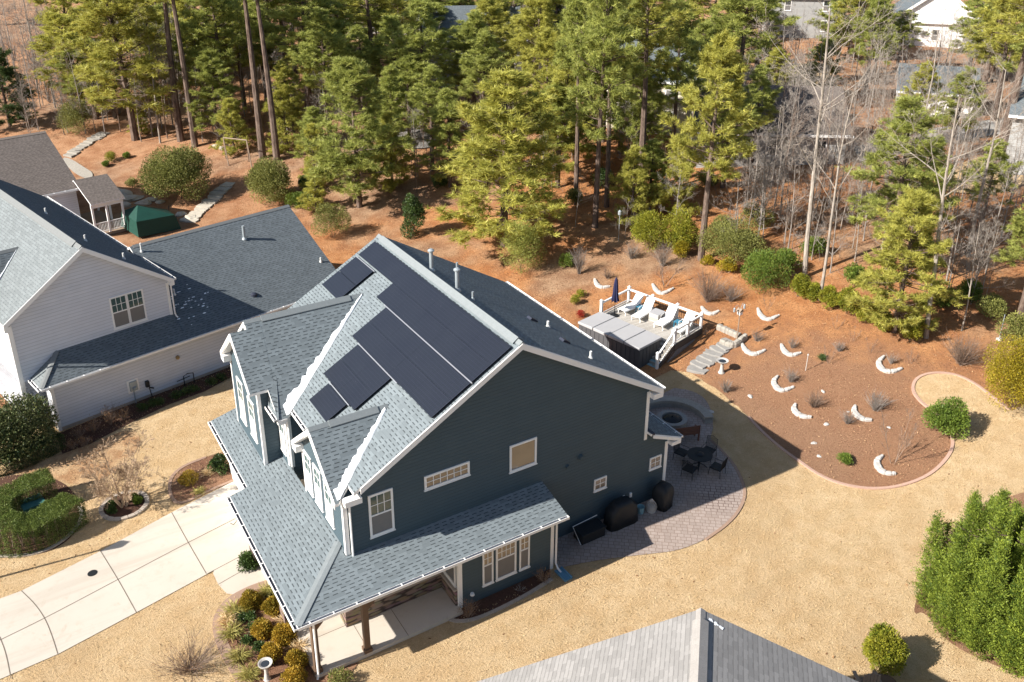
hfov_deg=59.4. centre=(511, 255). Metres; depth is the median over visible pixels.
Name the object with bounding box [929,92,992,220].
bare tree
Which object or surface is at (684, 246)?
shrub
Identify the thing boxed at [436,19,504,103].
pine tree
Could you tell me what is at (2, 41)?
thicket
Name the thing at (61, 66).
pine tree
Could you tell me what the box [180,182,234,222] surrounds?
stone steps
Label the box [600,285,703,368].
deck
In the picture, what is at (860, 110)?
bare tree
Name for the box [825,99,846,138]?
bare tree
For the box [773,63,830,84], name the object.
lawn strip
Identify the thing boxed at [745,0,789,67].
pine tree
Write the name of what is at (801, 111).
bare tree
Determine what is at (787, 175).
bare tree
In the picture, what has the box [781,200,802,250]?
bare tree
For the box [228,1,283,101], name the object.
pine tree
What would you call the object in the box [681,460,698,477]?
patio chair
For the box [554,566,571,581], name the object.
splash block
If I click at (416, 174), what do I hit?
bare tree
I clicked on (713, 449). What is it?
patio chair
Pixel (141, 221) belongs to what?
garden canopy
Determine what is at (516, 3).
pine tree
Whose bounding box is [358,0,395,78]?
pine tree
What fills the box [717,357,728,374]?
birdbath
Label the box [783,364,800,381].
bare shrub
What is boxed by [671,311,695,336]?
chaise longue
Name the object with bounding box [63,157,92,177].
curved path
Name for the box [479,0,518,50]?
pine tree
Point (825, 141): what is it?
window
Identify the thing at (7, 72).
pine tree
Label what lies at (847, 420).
bare shrub
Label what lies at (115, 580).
slab joint
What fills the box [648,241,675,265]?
bare shrub
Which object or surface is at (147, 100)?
bare tree
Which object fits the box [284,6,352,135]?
pine tree
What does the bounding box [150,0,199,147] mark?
pine tree
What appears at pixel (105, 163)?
shrub
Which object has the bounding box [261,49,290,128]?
bare tree
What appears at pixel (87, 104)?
bare tree
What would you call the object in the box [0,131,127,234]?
house
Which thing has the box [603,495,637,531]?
covered grill
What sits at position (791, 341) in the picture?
bare shrub
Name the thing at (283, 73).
pine tree
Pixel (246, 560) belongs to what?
shrub
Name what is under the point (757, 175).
bare tree
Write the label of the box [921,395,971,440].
shrub
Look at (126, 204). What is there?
boulder
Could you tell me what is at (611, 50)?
pine tree
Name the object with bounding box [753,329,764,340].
bare shrub
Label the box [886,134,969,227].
pine tree
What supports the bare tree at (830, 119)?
on the ground at (118, 170)
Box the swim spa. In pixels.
[578,311,661,368]
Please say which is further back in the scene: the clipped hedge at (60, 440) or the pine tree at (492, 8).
the pine tree at (492, 8)
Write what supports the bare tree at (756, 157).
on the ground at (118, 170)
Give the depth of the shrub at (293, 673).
32.91 m
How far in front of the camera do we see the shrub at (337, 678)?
33.03 m
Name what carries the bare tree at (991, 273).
on the ground at (118, 170)
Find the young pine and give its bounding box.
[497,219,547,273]
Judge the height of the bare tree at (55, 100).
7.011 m
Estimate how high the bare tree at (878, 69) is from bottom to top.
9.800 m
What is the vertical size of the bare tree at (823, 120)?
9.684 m
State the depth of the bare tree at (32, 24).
109.92 m
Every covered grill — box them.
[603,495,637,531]
[652,480,673,511]
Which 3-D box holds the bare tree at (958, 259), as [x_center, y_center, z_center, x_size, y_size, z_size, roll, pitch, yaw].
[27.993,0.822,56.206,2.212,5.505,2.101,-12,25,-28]
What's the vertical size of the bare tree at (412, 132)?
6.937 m
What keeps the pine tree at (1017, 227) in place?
on the ground at (118, 170)
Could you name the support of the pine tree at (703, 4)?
on the ground at (118, 170)
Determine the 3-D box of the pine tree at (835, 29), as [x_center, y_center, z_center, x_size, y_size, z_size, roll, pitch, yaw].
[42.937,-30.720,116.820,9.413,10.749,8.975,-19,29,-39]
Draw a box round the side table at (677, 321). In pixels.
[673,319,681,327]
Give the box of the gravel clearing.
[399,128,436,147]
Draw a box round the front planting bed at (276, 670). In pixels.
[224,587,358,681]
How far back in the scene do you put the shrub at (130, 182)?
86.54 m
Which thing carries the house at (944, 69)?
on the ground at (118, 170)
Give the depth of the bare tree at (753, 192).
69.64 m
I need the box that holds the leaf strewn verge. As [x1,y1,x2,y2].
[4,430,139,483]
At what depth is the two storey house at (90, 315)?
51.10 m
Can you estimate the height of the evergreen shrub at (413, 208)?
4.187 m
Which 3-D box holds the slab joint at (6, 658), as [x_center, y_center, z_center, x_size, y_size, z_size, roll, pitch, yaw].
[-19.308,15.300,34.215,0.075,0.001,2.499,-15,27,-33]
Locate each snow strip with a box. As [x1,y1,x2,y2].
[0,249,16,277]
[283,294,361,414]
[333,407,385,499]
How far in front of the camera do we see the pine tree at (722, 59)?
61.99 m
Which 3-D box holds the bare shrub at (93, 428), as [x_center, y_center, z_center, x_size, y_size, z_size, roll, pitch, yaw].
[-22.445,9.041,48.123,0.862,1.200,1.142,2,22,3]
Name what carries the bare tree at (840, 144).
on the ground at (118, 170)
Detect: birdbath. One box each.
[258,657,272,681]
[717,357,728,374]
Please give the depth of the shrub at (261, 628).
34.96 m
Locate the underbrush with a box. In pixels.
[401,71,1022,276]
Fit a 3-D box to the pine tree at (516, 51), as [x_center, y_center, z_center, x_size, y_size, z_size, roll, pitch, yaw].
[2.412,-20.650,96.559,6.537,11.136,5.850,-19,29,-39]
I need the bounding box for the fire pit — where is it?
[657,410,686,428]
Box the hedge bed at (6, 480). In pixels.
[0,474,78,557]
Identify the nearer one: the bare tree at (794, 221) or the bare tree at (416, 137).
the bare tree at (794, 221)
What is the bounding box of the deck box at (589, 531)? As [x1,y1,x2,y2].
[573,515,606,544]
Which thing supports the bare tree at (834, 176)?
on the ground at (118, 170)
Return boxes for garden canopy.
[121,205,180,236]
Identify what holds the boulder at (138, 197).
on the ground at (118, 170)
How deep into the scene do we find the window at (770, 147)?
80.33 m
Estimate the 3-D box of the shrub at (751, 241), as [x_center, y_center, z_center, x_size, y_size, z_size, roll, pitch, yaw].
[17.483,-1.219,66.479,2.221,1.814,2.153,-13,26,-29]
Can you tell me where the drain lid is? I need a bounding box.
[87,570,97,575]
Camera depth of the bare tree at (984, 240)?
59.05 m
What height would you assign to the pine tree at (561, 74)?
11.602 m
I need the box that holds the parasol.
[610,277,618,317]
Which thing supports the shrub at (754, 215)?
on the ground at (118, 170)
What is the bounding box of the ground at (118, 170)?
[0,0,1023,486]
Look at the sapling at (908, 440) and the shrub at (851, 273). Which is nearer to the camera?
the sapling at (908, 440)
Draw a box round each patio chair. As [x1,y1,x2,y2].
[672,443,689,459]
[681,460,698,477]
[704,435,717,461]
[708,457,727,478]
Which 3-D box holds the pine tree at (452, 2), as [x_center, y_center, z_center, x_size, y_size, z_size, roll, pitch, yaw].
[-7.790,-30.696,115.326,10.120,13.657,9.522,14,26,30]
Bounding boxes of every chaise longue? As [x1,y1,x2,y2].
[617,292,643,315]
[631,297,654,322]
[653,305,677,330]
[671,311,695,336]
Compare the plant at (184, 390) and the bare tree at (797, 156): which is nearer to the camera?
the plant at (184, 390)
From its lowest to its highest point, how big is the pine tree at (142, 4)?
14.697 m
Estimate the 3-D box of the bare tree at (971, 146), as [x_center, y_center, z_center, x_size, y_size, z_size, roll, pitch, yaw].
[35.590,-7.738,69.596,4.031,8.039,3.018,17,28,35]
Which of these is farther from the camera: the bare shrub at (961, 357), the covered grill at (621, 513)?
the bare shrub at (961, 357)
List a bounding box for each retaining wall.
[716,323,741,337]
[719,333,747,348]
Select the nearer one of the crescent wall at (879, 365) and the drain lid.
the drain lid
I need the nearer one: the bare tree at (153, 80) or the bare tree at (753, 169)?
the bare tree at (753, 169)
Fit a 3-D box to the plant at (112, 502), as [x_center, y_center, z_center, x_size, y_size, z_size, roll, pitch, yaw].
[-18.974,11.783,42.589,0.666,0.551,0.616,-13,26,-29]
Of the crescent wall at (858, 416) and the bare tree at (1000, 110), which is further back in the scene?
the bare tree at (1000, 110)
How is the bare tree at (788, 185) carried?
on the ground at (118, 170)
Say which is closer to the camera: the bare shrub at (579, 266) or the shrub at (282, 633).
the shrub at (282, 633)
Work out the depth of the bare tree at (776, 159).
66.27 m
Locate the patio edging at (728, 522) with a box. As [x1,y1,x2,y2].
[704,440,745,540]
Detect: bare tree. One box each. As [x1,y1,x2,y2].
[0,32,66,129]
[9,0,60,84]
[10,74,28,132]
[15,80,38,132]
[28,92,39,131]
[38,70,70,134]
[47,72,67,132]
[49,34,91,110]
[55,38,95,133]
[71,66,104,131]
[76,50,112,133]
[91,39,116,119]
[97,71,120,131]
[122,4,173,142]
[124,39,152,135]
[124,74,141,141]
[128,23,169,128]
[132,55,165,129]
[136,31,178,138]
[137,21,190,126]
[182,66,218,141]
[246,68,272,132]
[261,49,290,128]
[309,63,333,127]
[314,72,329,128]
[326,93,356,151]
[387,129,401,187]
[401,98,430,177]
[405,109,428,178]
[406,105,428,164]
[407,150,420,190]
[423,133,437,177]
[570,171,594,226]
[610,197,634,234]
[614,101,637,159]
[657,147,698,213]
[711,156,756,219]
[723,206,743,260]
[727,170,757,249]
[731,131,769,202]
[734,155,757,198]
[736,118,778,206]
[736,120,796,232]
[740,175,760,205]
[741,130,787,228]
[744,47,779,83]
[746,150,789,239]
[746,151,779,207]
[748,162,785,224]
[750,133,780,210]
[750,173,774,243]
[751,0,912,275]
[754,89,814,205]
[759,146,805,214]
[767,151,800,225]
[768,104,801,198]
[769,61,808,168]
[771,78,791,114]
[771,149,818,247]
[772,57,800,84]
[772,153,804,243]
[775,66,803,165]
[776,69,823,170]
[776,205,796,247]
[778,100,813,182]
[779,140,802,210]
[779,152,793,210]
[780,48,816,84]
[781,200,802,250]
[783,88,812,157]
[783,134,809,189]
[784,167,800,212]
[788,52,820,86]
[789,48,823,88]
[791,189,833,259]
[792,36,897,300]
[794,73,847,179]
[799,155,825,206]
[800,75,850,184]
[803,148,833,212]
[804,145,829,213]
[809,161,828,204]
[810,174,857,272]
[811,98,863,208]
[814,73,839,131]
[814,78,860,158]
[815,128,857,215]
[819,190,841,243]
[821,132,873,191]
[821,138,866,222]
[824,110,863,199]
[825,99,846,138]
[833,108,863,189]
[836,128,863,209]
[837,58,874,169]
[840,157,878,229]
[841,178,869,261]
[843,132,898,240]
[847,76,873,152]
[847,113,873,181]
[852,136,890,213]
[852,182,862,248]
[854,106,880,192]
[857,70,901,166]
[859,171,905,251]
[860,26,902,119]
[861,53,1023,338]
[864,76,885,136]
[866,113,902,195]
[868,79,904,178]
[869,161,897,207]
[870,78,892,134]
[872,76,889,149]
[879,71,904,118]
[881,63,932,166]
[883,93,935,184]
[892,45,933,142]
[895,3,984,184]
[910,57,955,161]
[923,80,944,132]
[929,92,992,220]
[930,74,958,145]
[933,148,996,280]
[937,134,964,211]
[937,200,981,288]
[937,206,962,269]
[938,102,976,189]
[939,114,953,154]
[941,188,990,256]
[942,128,984,210]
[945,98,973,162]
[945,227,983,286]
[948,48,983,112]
[948,158,1019,272]
[950,58,998,153]
[950,107,988,201]
[951,68,993,156]
[951,122,989,198]
[956,209,1013,304]
[957,91,986,157]
[957,217,998,330]
[960,34,1023,257]
[962,132,1010,217]
[962,165,1002,233]
[962,195,992,251]
[965,209,1000,278]
[966,180,1000,244]
[975,52,1010,133]
[975,221,1002,288]
[978,238,1014,310]
[978,241,1003,274]
[980,124,1023,238]
[983,109,1011,163]
[985,79,1019,147]
[986,81,1006,133]
[987,70,1016,129]
[1003,91,1023,197]
[1007,117,1023,175]
[1007,156,1023,217]
[1011,141,1023,213]
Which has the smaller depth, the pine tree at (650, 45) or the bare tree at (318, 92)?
the pine tree at (650, 45)
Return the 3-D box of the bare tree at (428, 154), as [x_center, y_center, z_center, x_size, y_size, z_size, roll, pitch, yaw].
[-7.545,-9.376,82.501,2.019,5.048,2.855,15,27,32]
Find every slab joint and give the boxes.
[0,518,235,639]
[0,638,10,678]
[21,590,57,653]
[100,551,135,611]
[171,512,205,572]
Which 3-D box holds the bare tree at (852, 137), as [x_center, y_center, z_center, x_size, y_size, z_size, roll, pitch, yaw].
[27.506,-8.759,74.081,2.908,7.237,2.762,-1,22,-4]
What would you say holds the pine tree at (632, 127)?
on the ground at (118, 170)
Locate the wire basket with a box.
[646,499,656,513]
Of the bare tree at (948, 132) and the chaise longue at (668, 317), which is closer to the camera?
the chaise longue at (668, 317)
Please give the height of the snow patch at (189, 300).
1.746 m
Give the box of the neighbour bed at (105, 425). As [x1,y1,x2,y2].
[59,367,231,453]
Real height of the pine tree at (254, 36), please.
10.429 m
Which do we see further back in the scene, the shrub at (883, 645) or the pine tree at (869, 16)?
the pine tree at (869, 16)
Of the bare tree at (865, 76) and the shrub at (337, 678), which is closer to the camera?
the shrub at (337, 678)
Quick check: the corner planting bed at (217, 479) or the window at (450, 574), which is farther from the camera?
the corner planting bed at (217, 479)
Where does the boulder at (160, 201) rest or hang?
on the ground at (118, 170)
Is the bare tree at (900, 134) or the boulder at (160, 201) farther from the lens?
the boulder at (160, 201)
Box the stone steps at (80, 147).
[63,131,109,157]
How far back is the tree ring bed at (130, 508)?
42.38 m
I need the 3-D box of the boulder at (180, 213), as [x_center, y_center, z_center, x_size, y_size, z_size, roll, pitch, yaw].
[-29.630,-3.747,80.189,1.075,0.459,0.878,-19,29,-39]
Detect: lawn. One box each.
[0,370,1023,681]
[947,153,1023,192]
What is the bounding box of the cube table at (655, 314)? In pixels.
[648,308,665,322]
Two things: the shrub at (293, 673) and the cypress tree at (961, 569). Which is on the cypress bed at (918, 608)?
the cypress tree at (961, 569)
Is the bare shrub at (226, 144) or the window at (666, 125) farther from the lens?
the bare shrub at (226, 144)
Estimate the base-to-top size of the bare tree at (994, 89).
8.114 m
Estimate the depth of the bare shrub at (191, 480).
44.14 m
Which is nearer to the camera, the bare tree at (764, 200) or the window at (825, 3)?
the bare tree at (764, 200)
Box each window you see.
[108,293,131,329]
[126,289,147,324]
[236,376,247,426]
[247,395,258,444]
[279,424,287,456]
[303,449,314,497]
[312,463,324,512]
[323,479,335,529]
[368,488,395,539]
[424,461,470,491]
[443,566,456,587]
[482,551,494,587]
[495,541,516,581]
[509,437,537,473]
[518,536,530,571]
[593,475,606,492]
[648,454,661,471]
[663,111,672,127]
[665,84,674,98]
[766,139,776,156]
[784,0,791,10]
[818,140,826,157]
[822,0,830,11]
[931,29,939,40]
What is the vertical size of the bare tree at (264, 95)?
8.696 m
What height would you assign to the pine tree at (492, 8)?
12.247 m
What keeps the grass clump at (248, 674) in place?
on the front planting bed at (276, 670)
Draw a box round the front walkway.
[213,558,268,593]
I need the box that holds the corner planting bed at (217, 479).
[170,452,232,504]
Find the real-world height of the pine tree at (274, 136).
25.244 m
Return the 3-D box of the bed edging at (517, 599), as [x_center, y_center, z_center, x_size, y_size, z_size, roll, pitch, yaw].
[-0.479,14.344,36.944,5.144,0.190,0.981,-9,24,-22]
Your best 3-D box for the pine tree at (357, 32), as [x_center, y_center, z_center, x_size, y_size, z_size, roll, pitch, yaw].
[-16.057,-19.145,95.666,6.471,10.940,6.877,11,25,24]
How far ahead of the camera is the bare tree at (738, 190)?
68.69 m
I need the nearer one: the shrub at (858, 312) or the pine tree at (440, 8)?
the shrub at (858, 312)
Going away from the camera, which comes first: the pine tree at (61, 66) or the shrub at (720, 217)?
the shrub at (720, 217)
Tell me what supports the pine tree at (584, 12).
on the ground at (118, 170)
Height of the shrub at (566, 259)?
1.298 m
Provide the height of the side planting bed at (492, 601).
0.001 m
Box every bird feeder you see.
[618,210,621,240]
[733,303,745,338]
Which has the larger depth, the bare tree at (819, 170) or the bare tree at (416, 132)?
the bare tree at (416, 132)
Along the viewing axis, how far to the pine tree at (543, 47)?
79.50 m
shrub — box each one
[0,391,60,468]
[4,37,20,60]
[23,65,39,91]
[35,85,56,102]
[55,97,92,134]
[66,424,84,441]
[84,414,103,432]
[92,402,118,425]
[101,160,109,165]
[104,150,116,161]
[109,84,122,113]
[109,100,120,117]
[113,405,129,419]
[122,151,130,157]
[124,177,137,187]
[136,143,212,200]
[143,624,231,681]
[177,469,198,486]
[182,470,204,485]
[206,452,229,474]
[209,114,229,145]
[236,550,258,572]
[238,588,262,611]
[243,156,293,203]
[249,617,274,639]
[257,641,283,663]
[259,595,279,618]
[271,623,297,648]
[278,665,308,681]
[284,191,306,207]
[284,648,308,667]
[297,175,312,186]
[311,203,352,237]
[327,666,356,681]
[397,193,425,238]
[430,172,447,188]
[457,596,480,620]
[532,566,554,582]
[558,252,573,266]
[564,187,583,204]
[566,242,590,274]
[569,294,580,303]
[576,288,586,297]
[576,310,585,317]
[590,167,616,186]
[601,265,615,279]
[621,242,641,259]
[629,209,668,252]
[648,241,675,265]
[659,205,699,251]
[671,240,690,258]
[686,265,741,301]
[693,168,719,187]
[696,214,767,262]
[699,254,714,264]
[709,214,733,239]
[715,257,737,271]
[718,376,732,392]
[720,282,746,301]
[738,199,776,228]
[739,229,759,252]
[740,247,794,293]
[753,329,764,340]
[777,247,801,270]
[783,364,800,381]
[788,333,798,347]
[789,273,810,297]
[799,235,826,255]
[801,281,821,301]
[803,389,828,407]
[817,284,838,309]
[833,340,845,351]
[835,285,861,314]
[836,452,853,464]
[839,410,854,424]
[843,262,868,284]
[854,299,873,321]
[861,621,910,675]
[865,388,897,411]
[871,307,894,330]
[885,353,897,363]
[903,311,924,340]
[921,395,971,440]
[933,286,958,307]
[940,327,990,366]
[956,278,983,303]
[975,291,1009,320]
[980,333,1023,410]
[995,310,1023,343]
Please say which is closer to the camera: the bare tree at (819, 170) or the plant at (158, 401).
the plant at (158, 401)
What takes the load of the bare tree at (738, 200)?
on the ground at (118, 170)
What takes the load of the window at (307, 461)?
in the two storey house at (517, 432)
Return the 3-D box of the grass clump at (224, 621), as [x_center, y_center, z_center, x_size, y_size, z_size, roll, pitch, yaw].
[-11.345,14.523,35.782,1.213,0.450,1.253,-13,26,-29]
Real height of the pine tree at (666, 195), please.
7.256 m
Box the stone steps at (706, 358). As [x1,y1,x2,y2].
[686,337,731,374]
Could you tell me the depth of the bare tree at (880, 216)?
62.37 m
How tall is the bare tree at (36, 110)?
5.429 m
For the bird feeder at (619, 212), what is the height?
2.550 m
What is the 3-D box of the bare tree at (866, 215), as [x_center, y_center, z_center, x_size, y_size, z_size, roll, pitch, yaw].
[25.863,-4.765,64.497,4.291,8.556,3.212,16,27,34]
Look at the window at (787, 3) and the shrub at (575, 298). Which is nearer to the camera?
the shrub at (575, 298)
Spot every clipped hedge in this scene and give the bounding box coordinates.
[0,430,66,476]
[0,467,89,557]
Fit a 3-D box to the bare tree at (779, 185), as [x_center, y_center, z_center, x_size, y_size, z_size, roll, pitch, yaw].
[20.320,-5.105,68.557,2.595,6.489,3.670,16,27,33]
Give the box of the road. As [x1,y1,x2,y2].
[854,118,1003,159]
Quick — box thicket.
[0,0,1019,116]
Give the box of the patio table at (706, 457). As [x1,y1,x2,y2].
[687,447,712,470]
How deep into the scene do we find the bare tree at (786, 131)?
70.48 m
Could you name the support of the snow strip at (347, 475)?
on the two storey house at (517, 432)
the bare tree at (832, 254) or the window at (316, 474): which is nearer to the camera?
the window at (316, 474)
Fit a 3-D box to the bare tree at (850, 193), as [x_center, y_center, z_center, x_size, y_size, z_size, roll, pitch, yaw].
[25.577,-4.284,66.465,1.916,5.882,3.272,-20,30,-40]
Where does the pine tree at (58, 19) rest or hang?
on the ground at (118, 170)
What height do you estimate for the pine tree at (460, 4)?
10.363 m
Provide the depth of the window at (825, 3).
132.03 m
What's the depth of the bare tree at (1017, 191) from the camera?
67.19 m
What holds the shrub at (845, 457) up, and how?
on the ground at (118, 170)
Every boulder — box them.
[118,188,132,195]
[123,194,136,201]
[123,201,131,207]
[131,195,143,200]
[134,199,151,204]
[145,197,157,201]
[155,199,165,203]
[175,211,186,216]
[184,214,195,218]
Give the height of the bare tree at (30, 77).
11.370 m
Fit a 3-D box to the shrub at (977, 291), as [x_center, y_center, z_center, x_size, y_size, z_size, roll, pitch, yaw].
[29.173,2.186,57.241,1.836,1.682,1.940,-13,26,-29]
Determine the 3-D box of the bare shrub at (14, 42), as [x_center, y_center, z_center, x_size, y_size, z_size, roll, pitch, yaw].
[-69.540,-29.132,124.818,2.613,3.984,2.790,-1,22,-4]
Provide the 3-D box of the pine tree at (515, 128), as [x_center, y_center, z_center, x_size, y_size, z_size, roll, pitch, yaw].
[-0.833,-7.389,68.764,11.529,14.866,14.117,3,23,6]
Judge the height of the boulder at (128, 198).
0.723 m
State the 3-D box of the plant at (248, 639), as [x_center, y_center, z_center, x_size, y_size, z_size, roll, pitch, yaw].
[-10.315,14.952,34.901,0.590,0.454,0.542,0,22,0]
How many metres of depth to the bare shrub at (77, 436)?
47.62 m
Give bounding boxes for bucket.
[637,504,644,513]
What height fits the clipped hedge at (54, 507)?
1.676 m
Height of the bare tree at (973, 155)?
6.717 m
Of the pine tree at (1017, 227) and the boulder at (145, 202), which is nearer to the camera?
the pine tree at (1017, 227)
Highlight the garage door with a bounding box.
[231,467,242,490]
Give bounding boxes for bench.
[675,425,700,440]
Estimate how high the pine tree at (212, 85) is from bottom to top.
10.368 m
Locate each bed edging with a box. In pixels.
[0,506,83,557]
[168,456,233,503]
[212,580,267,681]
[448,577,552,622]
[747,371,1010,489]
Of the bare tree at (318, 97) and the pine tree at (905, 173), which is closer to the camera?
the pine tree at (905, 173)
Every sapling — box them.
[654,254,686,287]
[879,406,918,464]
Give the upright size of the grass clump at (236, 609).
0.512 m
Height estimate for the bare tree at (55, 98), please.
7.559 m
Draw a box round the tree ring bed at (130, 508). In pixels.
[104,494,144,516]
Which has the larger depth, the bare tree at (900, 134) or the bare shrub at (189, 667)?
the bare tree at (900, 134)
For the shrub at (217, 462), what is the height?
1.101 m
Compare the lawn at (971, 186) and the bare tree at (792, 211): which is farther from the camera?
the lawn at (971, 186)
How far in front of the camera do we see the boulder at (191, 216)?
79.30 m
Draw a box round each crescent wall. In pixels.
[593,278,609,288]
[652,283,673,294]
[700,306,719,315]
[741,343,765,355]
[757,307,779,320]
[771,375,793,391]
[780,343,800,356]
[791,403,811,418]
[851,404,871,421]
[873,454,895,475]
[876,355,902,373]
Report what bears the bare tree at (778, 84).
on the ground at (118, 170)
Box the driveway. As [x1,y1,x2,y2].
[0,481,249,678]
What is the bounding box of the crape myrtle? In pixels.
[73,430,159,509]
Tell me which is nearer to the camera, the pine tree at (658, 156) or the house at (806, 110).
the pine tree at (658, 156)
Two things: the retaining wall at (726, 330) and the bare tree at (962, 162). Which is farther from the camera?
the bare tree at (962, 162)
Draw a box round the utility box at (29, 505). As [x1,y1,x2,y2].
[21,493,46,512]
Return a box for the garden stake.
[996,315,1004,340]
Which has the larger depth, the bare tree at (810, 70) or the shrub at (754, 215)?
the bare tree at (810, 70)
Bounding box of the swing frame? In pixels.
[223,137,251,166]
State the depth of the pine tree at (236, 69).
115.07 m
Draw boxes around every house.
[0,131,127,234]
[0,180,335,431]
[208,234,682,679]
[416,5,527,87]
[477,608,857,681]
[519,3,565,41]
[606,39,738,135]
[687,84,853,167]
[763,0,836,37]
[890,0,982,48]
[895,63,980,117]
[1006,76,1023,174]
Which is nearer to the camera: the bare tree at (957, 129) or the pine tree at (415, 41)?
the bare tree at (957, 129)
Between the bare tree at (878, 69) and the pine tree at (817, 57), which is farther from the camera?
the pine tree at (817, 57)
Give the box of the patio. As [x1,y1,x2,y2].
[553,388,742,567]
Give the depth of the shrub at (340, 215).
73.90 m
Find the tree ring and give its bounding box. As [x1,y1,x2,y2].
[99,490,148,520]
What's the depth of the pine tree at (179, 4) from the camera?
103.19 m
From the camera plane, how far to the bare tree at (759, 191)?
67.69 m
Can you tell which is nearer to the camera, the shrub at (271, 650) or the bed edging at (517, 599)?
the shrub at (271, 650)
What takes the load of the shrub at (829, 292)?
on the ground at (118, 170)
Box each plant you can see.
[104,504,117,513]
[106,498,116,505]
[132,495,143,505]
[135,403,149,412]
[145,398,155,407]
[154,397,163,405]
[169,389,181,399]
[178,386,189,394]
[188,384,200,392]
[204,377,217,385]
[215,372,226,380]
[235,611,246,622]
[239,634,253,645]
[244,610,255,620]
[245,621,254,631]
[251,640,264,653]
[817,353,826,360]
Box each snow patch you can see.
[171,284,207,324]
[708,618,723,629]
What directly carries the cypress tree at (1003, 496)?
on the cypress bed at (918, 608)
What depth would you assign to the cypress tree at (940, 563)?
35.65 m
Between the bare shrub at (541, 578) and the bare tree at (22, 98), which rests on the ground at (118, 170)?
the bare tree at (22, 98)
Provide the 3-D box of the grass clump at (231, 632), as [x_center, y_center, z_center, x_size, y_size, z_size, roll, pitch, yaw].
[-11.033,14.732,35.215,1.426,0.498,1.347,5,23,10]
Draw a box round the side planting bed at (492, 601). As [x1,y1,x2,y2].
[455,569,550,618]
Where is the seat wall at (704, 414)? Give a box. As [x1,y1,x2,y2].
[649,396,713,423]
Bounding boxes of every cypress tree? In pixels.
[908,496,1009,632]
[928,500,1023,653]
[944,486,1023,556]
[956,526,1023,672]
[982,526,1023,678]
[1007,498,1023,570]
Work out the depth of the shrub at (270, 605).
36.06 m
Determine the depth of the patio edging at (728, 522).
43.06 m
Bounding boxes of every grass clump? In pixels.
[192,485,206,497]
[199,467,215,476]
[213,611,239,630]
[213,619,244,643]
[217,597,245,623]
[219,642,254,669]
[232,659,262,681]
[257,581,273,598]
[273,614,283,625]
[285,637,308,653]
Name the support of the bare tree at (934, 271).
on the ground at (118, 170)
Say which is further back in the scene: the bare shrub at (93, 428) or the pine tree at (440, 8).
the pine tree at (440, 8)
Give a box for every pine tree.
[0,47,38,126]
[23,11,121,112]
[28,0,91,96]
[45,31,120,119]
[47,0,193,140]
[67,0,144,39]
[90,9,134,77]
[109,8,175,84]
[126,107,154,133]
[130,0,189,25]
[138,2,188,83]
[143,0,234,91]
[144,0,188,72]
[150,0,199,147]
[161,30,238,111]
[163,2,184,141]
[172,21,226,122]
[173,0,257,86]
[183,46,248,140]
[201,0,257,107]
[208,97,256,156]
[210,0,255,75]
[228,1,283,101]
[232,23,288,66]
[239,0,300,71]
[243,0,266,158]
[252,0,356,111]
[255,0,280,159]
[262,83,302,154]
[263,0,300,56]
[266,58,306,141]
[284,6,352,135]
[285,17,349,119]
[285,106,340,167]
[289,4,297,84]
[290,14,365,112]
[293,169,334,210]
[294,54,415,207]
[295,0,366,35]
[295,122,333,188]
[309,0,366,31]
[329,0,408,97]
[339,24,386,110]
[356,0,429,23]
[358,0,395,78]
[358,15,423,105]
[365,63,418,163]
[365,110,419,192]
[380,0,458,133]
[380,53,435,134]
[387,0,416,24]
[401,64,461,170]
[413,87,471,187]
[415,2,457,60]
[423,66,572,248]
[425,0,479,5]
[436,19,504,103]
[443,0,477,5]
[445,10,499,107]
[454,29,516,136]
[456,0,519,61]
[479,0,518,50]
[484,0,542,31]
[506,0,566,116]
[506,13,558,61]
[508,26,568,156]
[526,3,576,43]
[529,63,595,175]
[531,82,590,186]
[539,36,595,104]
[542,75,613,170]
[551,0,598,189]
[559,0,655,228]
[561,3,615,47]
[583,0,643,207]
[585,35,623,142]
[591,61,660,153]
[606,144,660,224]
[611,0,691,167]
[611,48,671,167]
[626,0,670,10]
[628,0,651,37]
[630,138,678,210]
[637,7,689,39]
[645,0,695,38]
[646,133,702,216]
[648,5,707,168]
[657,27,772,260]
[662,19,730,135]
[666,0,713,8]
[688,0,755,34]
[692,14,738,79]
[700,78,759,187]
[709,0,802,73]
[728,20,764,67]
[738,64,783,170]
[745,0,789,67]
[745,26,794,80]
[754,46,800,84]
[801,38,844,85]
[804,0,869,58]
[830,0,870,62]
[832,2,897,48]
[834,94,963,283]
[842,186,971,334]
[843,0,904,93]
[854,0,900,73]
[880,9,931,72]
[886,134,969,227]
[897,60,947,145]
[935,65,987,155]
[948,4,1001,66]
[957,0,1021,83]
[960,138,1023,238]
[962,0,1023,119]
[962,2,1019,81]
[964,0,995,12]
[979,0,1023,169]
[989,203,1023,320]
[1001,4,1023,72]
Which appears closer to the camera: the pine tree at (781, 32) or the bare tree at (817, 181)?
the bare tree at (817, 181)
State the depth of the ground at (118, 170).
66.19 m
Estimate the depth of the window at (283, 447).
39.60 m
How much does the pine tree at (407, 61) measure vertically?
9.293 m
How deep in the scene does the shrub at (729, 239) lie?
64.15 m
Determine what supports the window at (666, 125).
in the house at (680, 112)
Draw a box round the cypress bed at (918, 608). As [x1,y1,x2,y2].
[914,492,1023,675]

